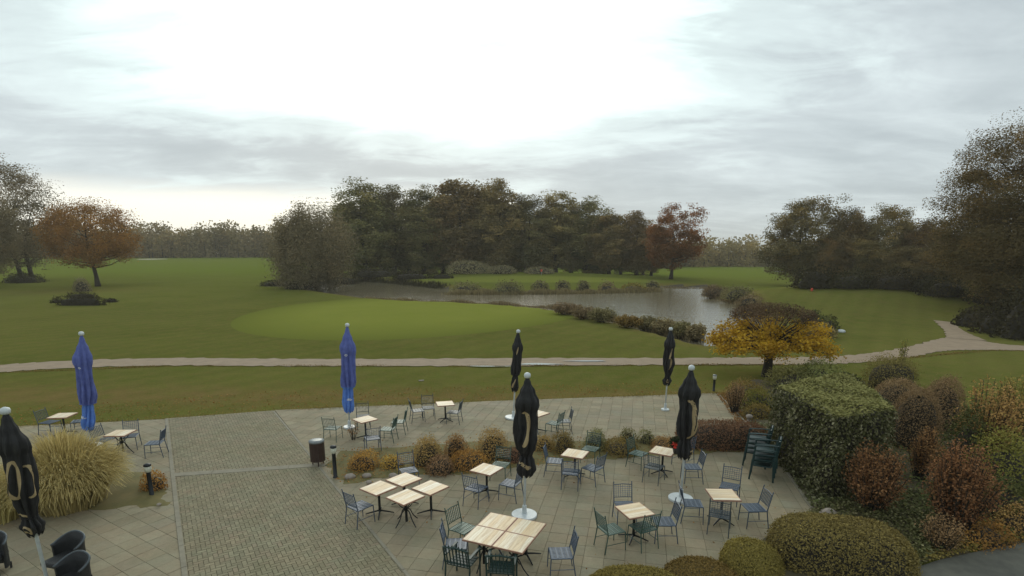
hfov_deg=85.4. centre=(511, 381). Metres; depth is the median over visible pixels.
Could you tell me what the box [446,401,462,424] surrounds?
cafe chair
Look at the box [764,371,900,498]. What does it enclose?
block hedge
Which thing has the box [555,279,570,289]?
bank shrub
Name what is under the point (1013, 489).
dark shrub
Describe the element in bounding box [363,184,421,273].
broadleaf tree
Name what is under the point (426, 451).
bed shrub
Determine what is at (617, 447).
bed shrub
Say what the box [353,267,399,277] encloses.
hedge
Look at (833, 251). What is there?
oak tree
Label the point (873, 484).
red shrub
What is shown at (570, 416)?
cafe chair
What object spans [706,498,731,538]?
cafe chair
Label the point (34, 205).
broadleaf tree
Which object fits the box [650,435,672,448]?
bed shrub
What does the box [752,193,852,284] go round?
oak tree
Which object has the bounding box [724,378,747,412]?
twiggy shrub
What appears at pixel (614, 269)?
broadleaf tree
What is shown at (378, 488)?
cafe table
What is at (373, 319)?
putting green
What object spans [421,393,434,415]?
cafe chair
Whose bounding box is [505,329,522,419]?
black parasol
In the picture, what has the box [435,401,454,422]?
cafe table
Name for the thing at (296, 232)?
weeping tree
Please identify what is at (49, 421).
cafe chair
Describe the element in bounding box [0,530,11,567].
wicker armchair
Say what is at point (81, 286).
shrub
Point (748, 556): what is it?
olive mound
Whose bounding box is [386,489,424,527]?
cafe table
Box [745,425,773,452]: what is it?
plastic armchair
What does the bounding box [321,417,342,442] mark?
cafe chair
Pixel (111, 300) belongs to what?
clipped hedge
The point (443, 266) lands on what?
broadleaf tree
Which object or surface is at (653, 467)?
cafe chair
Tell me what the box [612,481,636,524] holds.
cafe chair
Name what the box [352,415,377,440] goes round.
cafe table
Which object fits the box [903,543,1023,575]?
asphalt drive
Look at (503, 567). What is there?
slat armchair
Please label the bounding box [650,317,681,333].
bank shrub
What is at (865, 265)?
oak tree
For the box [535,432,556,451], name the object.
bed shrub
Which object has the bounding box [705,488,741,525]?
cafe table
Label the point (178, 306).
ground
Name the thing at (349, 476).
stone
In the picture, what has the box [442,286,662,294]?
bank reeds
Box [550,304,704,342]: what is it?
shore reeds
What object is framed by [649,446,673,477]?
cafe table
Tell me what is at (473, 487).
cafe chair
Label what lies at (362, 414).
cafe chair
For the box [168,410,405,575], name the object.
brick walk
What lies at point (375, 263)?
broadleaf tree
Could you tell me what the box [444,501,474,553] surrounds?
cafe chair
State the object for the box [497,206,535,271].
broadleaf tree
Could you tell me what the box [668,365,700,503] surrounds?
black parasol
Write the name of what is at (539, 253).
broadleaf tree
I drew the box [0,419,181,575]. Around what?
side terrace
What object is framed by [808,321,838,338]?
shore shrub
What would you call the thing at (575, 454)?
cafe table
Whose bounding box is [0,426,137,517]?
ornamental grass
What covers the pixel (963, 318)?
dark shrub
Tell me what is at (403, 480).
cafe table
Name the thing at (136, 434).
cafe chair
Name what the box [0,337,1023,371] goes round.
gravel path
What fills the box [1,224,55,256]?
distant woodland
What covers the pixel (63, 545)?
wicker armchair
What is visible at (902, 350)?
sapling
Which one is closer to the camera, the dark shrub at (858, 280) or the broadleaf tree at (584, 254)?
the dark shrub at (858, 280)
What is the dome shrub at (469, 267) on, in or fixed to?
on the ground at (178, 306)
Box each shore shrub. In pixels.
[701,284,728,296]
[717,284,753,299]
[734,291,762,308]
[800,308,826,324]
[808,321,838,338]
[821,314,841,331]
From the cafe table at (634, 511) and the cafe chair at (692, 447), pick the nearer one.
the cafe table at (634, 511)
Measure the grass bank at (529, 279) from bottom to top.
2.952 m
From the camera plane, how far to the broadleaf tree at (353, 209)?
148.94 m
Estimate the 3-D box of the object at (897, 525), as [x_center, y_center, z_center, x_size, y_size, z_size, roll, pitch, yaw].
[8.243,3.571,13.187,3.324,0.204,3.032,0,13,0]
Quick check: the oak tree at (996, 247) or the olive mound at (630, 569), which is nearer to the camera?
the olive mound at (630, 569)
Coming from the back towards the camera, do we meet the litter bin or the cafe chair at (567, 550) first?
the litter bin
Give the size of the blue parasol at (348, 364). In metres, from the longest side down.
4.057 x 0.615 x 0.613 m
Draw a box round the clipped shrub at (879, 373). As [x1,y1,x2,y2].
[854,349,924,391]
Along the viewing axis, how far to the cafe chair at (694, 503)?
13.86 m
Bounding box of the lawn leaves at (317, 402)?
[11,381,710,423]
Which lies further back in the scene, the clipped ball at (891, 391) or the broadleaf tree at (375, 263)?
the broadleaf tree at (375, 263)
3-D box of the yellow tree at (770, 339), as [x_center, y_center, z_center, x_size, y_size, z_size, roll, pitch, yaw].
[13.937,-2.245,30.031,7.431,4.285,6.548,0,13,0]
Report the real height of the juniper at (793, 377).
1.462 m
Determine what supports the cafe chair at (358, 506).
on the terrace at (560, 512)
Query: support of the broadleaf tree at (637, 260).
on the ground at (178, 306)
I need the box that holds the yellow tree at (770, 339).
[701,302,846,377]
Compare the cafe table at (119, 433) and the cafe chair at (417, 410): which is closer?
the cafe table at (119, 433)
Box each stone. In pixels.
[344,473,355,479]
[362,473,370,477]
[819,508,836,513]
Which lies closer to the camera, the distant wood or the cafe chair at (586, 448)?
the cafe chair at (586, 448)
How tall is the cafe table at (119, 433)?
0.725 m
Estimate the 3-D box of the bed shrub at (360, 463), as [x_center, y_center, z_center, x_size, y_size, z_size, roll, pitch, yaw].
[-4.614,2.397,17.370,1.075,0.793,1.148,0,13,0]
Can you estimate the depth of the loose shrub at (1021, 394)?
18.36 m
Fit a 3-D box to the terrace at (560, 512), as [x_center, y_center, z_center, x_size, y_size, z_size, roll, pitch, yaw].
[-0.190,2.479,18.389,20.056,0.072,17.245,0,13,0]
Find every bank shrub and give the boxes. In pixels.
[449,280,483,291]
[489,279,528,294]
[529,279,549,289]
[551,300,582,314]
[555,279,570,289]
[568,304,596,318]
[576,279,590,290]
[586,306,618,322]
[597,279,615,290]
[614,313,643,327]
[621,281,648,291]
[636,315,658,330]
[645,280,659,288]
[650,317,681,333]
[668,320,690,338]
[685,321,707,341]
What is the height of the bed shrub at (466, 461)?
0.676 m
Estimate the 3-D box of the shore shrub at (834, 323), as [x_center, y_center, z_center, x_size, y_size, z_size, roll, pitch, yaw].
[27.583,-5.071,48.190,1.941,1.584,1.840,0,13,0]
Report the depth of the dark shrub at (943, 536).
12.40 m
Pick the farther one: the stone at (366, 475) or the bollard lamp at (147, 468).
the stone at (366, 475)
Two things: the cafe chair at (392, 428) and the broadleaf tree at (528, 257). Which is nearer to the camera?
the cafe chair at (392, 428)
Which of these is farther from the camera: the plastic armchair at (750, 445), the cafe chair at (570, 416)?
the cafe chair at (570, 416)
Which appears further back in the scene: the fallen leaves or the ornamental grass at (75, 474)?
the fallen leaves
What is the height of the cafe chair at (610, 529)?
0.955 m
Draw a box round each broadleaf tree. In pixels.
[0,153,74,277]
[0,189,31,275]
[325,176,400,275]
[334,218,359,272]
[360,212,403,270]
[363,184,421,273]
[388,204,415,272]
[390,183,453,273]
[421,178,497,267]
[426,192,463,273]
[458,185,502,269]
[465,177,527,267]
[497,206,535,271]
[500,194,560,271]
[522,213,557,268]
[525,189,590,272]
[551,211,580,272]
[555,195,615,273]
[579,213,632,273]
[611,210,656,275]
[611,237,633,273]
[632,235,649,274]
[638,226,668,275]
[641,202,710,278]
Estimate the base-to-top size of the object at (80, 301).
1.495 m
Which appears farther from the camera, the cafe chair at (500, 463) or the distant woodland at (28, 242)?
the distant woodland at (28, 242)
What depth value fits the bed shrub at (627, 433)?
19.62 m
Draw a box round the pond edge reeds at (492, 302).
[364,296,552,308]
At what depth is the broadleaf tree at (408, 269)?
178.48 m
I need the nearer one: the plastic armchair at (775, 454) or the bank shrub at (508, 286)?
the plastic armchair at (775, 454)
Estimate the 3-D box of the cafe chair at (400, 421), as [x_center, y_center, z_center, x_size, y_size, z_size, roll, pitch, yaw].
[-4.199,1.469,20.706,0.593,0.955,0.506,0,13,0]
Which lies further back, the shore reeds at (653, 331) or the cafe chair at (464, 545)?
the shore reeds at (653, 331)
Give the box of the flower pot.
[669,436,679,453]
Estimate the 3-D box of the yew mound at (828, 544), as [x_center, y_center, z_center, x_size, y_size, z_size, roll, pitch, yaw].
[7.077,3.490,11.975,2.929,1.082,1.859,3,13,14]
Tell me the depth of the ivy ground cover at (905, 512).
14.13 m
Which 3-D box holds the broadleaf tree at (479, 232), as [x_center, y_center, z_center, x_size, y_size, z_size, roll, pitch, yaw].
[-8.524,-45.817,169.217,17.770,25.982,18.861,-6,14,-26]
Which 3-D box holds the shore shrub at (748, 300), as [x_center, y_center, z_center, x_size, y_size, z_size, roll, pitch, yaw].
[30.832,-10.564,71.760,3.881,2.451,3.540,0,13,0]
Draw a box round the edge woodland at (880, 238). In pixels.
[805,223,923,267]
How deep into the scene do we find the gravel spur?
47.19 m
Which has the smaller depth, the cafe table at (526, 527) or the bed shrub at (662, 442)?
the cafe table at (526, 527)
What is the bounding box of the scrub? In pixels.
[2,271,45,282]
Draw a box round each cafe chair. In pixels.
[33,407,62,434]
[70,419,80,431]
[88,423,119,449]
[119,419,141,449]
[144,427,168,458]
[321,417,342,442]
[341,489,375,529]
[355,402,370,429]
[364,428,381,450]
[379,415,398,442]
[391,407,407,434]
[397,449,419,484]
[408,399,424,423]
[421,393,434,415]
[439,518,468,569]
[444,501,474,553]
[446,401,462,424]
[461,473,488,507]
[489,444,511,480]
[498,473,523,503]
[543,442,563,476]
[545,410,565,435]
[547,526,578,575]
[556,406,573,433]
[561,459,580,491]
[580,430,601,463]
[581,453,606,486]
[593,507,625,554]
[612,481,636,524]
[625,434,648,466]
[626,511,661,553]
[642,452,664,484]
[649,497,681,543]
[671,436,696,468]
[678,480,703,523]
[680,448,706,483]
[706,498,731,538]
[717,463,742,506]
[738,484,773,528]
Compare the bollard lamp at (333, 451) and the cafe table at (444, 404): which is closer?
the bollard lamp at (333, 451)
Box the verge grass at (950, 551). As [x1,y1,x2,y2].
[916,531,1023,560]
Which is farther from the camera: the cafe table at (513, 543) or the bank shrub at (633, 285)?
the bank shrub at (633, 285)
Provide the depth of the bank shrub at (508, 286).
99.71 m
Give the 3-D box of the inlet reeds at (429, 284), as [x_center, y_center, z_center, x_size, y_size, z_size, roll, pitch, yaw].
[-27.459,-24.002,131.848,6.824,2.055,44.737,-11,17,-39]
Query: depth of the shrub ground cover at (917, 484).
15.28 m
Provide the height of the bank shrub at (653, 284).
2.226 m
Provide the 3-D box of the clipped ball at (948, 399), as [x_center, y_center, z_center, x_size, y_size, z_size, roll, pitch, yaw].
[16.270,0.793,21.017,1.701,2.279,1.668,0,13,0]
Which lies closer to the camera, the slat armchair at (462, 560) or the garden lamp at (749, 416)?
the slat armchair at (462, 560)
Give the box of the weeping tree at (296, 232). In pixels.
[260,197,362,292]
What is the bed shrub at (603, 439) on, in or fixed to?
on the planting bed at (343, 464)
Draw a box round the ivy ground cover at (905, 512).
[817,487,960,556]
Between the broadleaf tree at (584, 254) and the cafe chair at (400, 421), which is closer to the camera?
the cafe chair at (400, 421)
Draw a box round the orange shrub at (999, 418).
[949,374,1023,458]
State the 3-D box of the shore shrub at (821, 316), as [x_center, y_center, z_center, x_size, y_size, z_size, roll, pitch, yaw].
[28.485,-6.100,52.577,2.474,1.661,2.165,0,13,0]
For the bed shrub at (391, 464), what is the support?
on the planting bed at (343, 464)
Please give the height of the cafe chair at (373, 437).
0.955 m
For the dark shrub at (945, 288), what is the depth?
69.02 m
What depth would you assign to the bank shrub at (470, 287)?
103.76 m
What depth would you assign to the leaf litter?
18.10 m
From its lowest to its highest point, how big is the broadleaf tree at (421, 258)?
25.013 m
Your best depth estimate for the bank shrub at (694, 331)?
45.50 m
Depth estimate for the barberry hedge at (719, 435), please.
18.92 m
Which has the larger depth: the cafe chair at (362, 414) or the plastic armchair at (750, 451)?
the cafe chair at (362, 414)
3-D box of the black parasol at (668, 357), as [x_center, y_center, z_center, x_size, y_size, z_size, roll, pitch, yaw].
[6.599,-0.513,23.461,0.512,3.576,0.506,0,13,0]
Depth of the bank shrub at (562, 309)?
59.82 m
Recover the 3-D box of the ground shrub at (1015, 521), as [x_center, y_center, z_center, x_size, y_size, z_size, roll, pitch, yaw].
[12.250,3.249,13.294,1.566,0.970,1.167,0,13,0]
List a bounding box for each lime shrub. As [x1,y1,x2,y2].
[740,384,776,408]
[963,415,1023,492]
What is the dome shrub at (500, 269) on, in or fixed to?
on the ground at (178, 306)
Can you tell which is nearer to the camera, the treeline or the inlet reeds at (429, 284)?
the inlet reeds at (429, 284)
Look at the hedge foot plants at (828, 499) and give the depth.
15.32 m
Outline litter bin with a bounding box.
[308,438,325,466]
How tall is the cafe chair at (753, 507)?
0.955 m
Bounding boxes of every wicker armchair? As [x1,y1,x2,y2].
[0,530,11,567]
[40,530,85,568]
[52,550,91,575]
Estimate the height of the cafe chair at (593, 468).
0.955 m
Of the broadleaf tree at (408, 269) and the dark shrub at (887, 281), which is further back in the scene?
the broadleaf tree at (408, 269)
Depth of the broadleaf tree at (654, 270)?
160.78 m
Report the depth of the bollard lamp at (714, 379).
27.03 m
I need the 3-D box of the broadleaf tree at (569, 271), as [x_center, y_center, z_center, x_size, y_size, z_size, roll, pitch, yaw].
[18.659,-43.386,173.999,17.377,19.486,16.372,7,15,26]
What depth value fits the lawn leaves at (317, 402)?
25.66 m
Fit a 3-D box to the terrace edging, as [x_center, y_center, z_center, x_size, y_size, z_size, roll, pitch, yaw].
[8.983,1.978,20.604,0.267,0.078,12.409,2,13,9]
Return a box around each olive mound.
[589,563,676,575]
[662,555,738,575]
[718,535,785,575]
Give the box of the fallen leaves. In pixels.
[716,392,745,424]
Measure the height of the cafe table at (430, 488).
0.726 m
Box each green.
[231,298,573,339]
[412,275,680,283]
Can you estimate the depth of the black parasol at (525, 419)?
13.56 m
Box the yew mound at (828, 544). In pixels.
[764,510,922,575]
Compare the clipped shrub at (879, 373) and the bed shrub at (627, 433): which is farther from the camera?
the clipped shrub at (879, 373)
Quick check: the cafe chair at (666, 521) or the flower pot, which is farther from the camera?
the flower pot
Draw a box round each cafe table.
[46,412,77,435]
[103,429,136,452]
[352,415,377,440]
[359,480,397,519]
[386,472,421,504]
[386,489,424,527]
[411,480,448,518]
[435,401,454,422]
[462,525,504,573]
[469,463,503,497]
[478,512,516,557]
[492,531,534,575]
[506,518,545,564]
[537,410,549,433]
[561,448,588,478]
[614,502,655,544]
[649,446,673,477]
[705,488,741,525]
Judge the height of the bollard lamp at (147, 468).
0.960 m
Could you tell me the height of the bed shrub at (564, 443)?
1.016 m
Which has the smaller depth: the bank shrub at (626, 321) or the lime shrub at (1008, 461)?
the lime shrub at (1008, 461)
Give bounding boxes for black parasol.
[0,407,47,575]
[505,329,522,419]
[511,372,539,519]
[661,327,674,410]
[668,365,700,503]
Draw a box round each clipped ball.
[875,376,920,419]
[886,382,944,450]
[922,374,967,432]
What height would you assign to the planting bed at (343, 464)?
0.130 m
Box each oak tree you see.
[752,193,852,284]
[814,236,859,281]
[818,205,882,277]
[836,239,894,277]
[854,203,921,271]
[876,245,936,283]
[893,216,961,275]
[915,107,1023,305]
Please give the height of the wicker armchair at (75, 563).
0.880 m
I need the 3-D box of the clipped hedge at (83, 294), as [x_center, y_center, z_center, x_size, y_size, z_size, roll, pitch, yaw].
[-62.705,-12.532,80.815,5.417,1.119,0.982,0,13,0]
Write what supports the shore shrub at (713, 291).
on the ground at (178, 306)
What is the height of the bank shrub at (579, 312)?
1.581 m
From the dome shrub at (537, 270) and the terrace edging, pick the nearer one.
the terrace edging
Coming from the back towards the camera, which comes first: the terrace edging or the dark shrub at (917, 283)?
the dark shrub at (917, 283)
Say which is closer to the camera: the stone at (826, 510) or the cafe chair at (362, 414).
the stone at (826, 510)
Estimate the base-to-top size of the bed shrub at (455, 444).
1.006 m
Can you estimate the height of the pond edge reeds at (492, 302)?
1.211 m
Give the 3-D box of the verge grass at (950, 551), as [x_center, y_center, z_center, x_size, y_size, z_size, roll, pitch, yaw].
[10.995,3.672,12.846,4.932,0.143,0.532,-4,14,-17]
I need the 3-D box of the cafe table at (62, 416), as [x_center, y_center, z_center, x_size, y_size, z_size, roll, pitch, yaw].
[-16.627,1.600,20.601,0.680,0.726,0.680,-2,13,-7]
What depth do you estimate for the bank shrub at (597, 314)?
53.43 m
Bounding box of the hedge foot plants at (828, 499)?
[750,420,833,513]
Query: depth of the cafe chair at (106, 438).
18.73 m
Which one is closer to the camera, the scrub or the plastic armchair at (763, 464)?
the plastic armchair at (763, 464)
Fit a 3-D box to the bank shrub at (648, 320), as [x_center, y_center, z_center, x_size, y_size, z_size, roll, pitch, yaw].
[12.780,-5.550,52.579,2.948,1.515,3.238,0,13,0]
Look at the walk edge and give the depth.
14.12 m
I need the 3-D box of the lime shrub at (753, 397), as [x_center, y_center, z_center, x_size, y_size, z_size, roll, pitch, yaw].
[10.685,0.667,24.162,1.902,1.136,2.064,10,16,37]
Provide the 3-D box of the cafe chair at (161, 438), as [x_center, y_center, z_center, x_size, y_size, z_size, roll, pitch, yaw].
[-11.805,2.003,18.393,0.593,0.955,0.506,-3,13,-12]
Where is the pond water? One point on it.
(687, 305)
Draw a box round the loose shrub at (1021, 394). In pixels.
[981,373,1023,451]
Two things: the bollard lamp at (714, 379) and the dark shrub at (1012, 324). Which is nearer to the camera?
the bollard lamp at (714, 379)
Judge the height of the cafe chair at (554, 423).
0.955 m
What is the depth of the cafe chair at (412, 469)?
16.17 m
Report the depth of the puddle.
33.80 m
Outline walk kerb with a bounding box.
[165,418,187,575]
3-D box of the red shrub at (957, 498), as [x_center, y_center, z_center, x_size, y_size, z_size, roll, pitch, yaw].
[10.511,2.486,12.951,1.699,2.538,1.800,0,13,0]
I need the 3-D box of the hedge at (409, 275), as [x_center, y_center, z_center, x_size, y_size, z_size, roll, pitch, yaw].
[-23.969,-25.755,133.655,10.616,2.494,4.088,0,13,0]
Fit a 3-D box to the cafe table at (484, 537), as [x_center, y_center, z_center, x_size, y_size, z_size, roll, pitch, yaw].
[-0.598,3.615,11.867,0.720,0.725,0.720,6,14,23]
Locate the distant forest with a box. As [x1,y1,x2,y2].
[668,233,809,266]
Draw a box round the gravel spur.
[934,320,986,340]
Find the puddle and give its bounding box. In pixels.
[485,360,603,366]
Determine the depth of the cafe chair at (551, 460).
16.75 m
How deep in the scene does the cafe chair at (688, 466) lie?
16.26 m
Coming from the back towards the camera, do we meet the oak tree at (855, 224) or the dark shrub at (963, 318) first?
the oak tree at (855, 224)
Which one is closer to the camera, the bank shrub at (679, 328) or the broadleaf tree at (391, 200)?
the bank shrub at (679, 328)
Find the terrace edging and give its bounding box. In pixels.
[719,395,813,508]
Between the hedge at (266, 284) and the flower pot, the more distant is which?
the hedge at (266, 284)
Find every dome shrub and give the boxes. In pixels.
[446,259,490,274]
[484,265,517,273]
[524,266,556,273]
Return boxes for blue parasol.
[72,331,101,444]
[340,323,355,428]
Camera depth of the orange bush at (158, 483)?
15.72 m
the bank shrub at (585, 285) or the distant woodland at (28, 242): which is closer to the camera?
the bank shrub at (585, 285)
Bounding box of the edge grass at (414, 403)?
[20,390,718,427]
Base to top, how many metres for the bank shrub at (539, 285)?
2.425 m
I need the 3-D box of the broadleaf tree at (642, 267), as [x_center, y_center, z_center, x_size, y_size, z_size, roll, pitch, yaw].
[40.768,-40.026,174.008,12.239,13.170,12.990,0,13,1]
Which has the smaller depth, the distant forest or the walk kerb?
the walk kerb
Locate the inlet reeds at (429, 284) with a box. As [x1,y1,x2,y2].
[354,274,450,288]
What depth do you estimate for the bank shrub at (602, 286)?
103.64 m
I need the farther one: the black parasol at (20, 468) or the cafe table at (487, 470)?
the cafe table at (487, 470)
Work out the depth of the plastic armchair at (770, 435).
17.46 m
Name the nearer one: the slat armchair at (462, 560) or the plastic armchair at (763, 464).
the slat armchair at (462, 560)
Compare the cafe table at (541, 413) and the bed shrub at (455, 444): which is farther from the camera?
the cafe table at (541, 413)
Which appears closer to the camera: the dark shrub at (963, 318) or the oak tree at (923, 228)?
the dark shrub at (963, 318)
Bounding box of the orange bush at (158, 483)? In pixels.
[138,465,167,491]
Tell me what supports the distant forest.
on the ground at (178, 306)
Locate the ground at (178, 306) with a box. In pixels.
[0,254,1023,565]
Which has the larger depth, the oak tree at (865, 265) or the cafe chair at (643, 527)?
the oak tree at (865, 265)
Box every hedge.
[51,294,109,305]
[65,292,97,298]
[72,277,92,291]
[104,298,118,302]
[259,279,286,286]
[285,281,314,289]
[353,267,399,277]
[390,269,431,279]
[430,272,453,278]
[671,417,767,451]
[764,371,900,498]
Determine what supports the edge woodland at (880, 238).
on the ground at (178, 306)
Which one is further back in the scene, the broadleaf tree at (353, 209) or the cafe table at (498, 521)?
the broadleaf tree at (353, 209)
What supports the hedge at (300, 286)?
on the ground at (178, 306)
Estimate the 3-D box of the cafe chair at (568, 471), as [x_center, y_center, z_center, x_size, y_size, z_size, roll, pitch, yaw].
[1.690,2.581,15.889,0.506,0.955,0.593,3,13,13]
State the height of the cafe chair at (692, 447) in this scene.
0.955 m
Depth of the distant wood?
327.20 m
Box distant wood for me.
[28,218,283,257]
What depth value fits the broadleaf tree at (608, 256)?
150.52 m
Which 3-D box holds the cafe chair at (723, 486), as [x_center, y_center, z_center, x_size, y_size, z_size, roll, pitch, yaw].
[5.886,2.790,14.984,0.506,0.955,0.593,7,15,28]
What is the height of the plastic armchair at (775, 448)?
0.903 m
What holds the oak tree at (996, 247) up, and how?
on the ground at (178, 306)
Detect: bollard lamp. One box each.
[143,463,153,494]
[330,445,337,477]
[712,374,716,390]
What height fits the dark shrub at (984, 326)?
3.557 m
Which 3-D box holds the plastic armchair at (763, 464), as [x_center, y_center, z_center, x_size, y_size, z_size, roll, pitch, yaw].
[7.529,2.450,16.574,0.755,0.903,0.660,7,15,27]
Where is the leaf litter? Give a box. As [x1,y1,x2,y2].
[320,424,743,482]
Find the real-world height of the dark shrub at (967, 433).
2.949 m
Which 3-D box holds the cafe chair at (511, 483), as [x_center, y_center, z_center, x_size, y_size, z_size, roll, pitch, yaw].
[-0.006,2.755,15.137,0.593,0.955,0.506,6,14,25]
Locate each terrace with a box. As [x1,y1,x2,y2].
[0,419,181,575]
[275,393,811,575]
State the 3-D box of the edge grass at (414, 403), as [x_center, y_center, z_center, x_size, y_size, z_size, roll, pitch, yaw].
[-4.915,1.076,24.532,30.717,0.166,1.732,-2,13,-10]
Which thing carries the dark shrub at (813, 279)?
on the ground at (178, 306)
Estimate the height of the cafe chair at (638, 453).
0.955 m
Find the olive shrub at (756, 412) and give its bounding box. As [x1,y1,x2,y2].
[739,402,772,419]
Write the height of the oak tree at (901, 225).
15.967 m
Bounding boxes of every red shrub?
[841,437,911,511]
[902,421,944,479]
[918,432,1011,531]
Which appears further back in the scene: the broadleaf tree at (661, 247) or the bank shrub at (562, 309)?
the broadleaf tree at (661, 247)
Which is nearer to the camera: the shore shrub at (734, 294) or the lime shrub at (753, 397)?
the lime shrub at (753, 397)
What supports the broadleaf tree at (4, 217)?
on the ground at (178, 306)
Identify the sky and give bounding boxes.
[0,0,1023,252]
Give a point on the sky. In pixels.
(181, 113)
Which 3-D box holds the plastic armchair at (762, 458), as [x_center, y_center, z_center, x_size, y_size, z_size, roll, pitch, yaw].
[7.544,2.304,16.541,0.755,0.903,0.660,6,15,26]
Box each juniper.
[717,376,767,397]
[759,360,819,388]
[774,352,847,382]
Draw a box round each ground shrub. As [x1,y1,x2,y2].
[931,515,1022,554]
[989,496,1023,539]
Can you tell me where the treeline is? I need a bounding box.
[299,218,678,268]
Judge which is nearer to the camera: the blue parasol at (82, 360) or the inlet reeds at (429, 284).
the blue parasol at (82, 360)
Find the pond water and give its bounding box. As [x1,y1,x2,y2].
[317,281,757,345]
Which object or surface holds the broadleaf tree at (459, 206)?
on the ground at (178, 306)
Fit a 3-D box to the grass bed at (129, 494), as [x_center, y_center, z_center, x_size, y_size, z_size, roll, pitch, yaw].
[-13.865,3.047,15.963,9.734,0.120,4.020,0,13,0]
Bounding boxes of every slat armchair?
[442,541,480,575]
[485,549,517,575]
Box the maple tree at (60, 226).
[29,196,146,285]
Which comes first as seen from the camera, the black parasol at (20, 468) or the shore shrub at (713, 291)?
the black parasol at (20, 468)
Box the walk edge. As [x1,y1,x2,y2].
[273,411,409,575]
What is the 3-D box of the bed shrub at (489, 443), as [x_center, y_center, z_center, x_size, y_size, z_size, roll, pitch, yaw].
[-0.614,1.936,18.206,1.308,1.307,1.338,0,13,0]
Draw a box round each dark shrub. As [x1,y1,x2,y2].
[786,262,846,288]
[824,267,879,288]
[866,266,924,289]
[902,274,942,292]
[913,275,971,297]
[914,508,973,552]
[935,381,998,471]
[950,302,994,327]
[963,296,1019,333]
[980,466,1023,519]
[987,276,1023,340]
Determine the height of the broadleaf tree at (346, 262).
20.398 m
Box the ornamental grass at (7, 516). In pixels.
[0,469,19,524]
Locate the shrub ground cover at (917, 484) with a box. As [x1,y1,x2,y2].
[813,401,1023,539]
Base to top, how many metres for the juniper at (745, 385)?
1.100 m
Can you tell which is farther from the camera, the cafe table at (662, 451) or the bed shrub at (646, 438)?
the bed shrub at (646, 438)
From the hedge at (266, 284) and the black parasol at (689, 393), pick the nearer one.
the black parasol at (689, 393)
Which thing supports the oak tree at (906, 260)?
on the ground at (178, 306)
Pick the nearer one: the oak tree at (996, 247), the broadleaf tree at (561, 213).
the oak tree at (996, 247)
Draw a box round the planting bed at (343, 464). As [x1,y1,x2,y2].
[325,438,743,483]
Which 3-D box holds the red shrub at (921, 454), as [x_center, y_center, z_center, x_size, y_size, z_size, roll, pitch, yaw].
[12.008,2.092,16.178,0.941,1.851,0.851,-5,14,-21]
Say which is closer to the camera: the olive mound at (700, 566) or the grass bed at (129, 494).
the olive mound at (700, 566)
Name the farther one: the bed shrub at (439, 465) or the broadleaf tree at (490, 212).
the broadleaf tree at (490, 212)
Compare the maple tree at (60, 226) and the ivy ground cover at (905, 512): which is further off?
the maple tree at (60, 226)
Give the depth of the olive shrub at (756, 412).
22.59 m
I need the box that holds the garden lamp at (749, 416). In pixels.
[746,414,752,421]
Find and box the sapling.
[898,339,909,364]
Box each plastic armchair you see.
[742,441,770,468]
[744,431,772,456]
[744,436,771,460]
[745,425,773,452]
[748,452,779,482]
[749,447,780,477]
[750,443,780,473]
[752,436,782,468]
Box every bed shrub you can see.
[347,447,380,471]
[377,454,404,470]
[408,429,444,468]
[423,449,455,477]
[442,430,470,457]
[449,446,492,473]
[473,425,510,461]
[503,444,519,463]
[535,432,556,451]
[550,427,575,455]
[581,427,606,451]
[602,436,640,458]
[618,423,638,441]
[637,427,654,444]
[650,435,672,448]
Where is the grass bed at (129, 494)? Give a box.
[0,466,170,509]
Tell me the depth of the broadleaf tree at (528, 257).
153.59 m
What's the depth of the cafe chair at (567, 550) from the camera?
11.56 m
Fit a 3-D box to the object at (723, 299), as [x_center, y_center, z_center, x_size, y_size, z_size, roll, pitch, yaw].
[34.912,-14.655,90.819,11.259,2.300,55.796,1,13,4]
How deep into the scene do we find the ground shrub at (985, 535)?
12.78 m

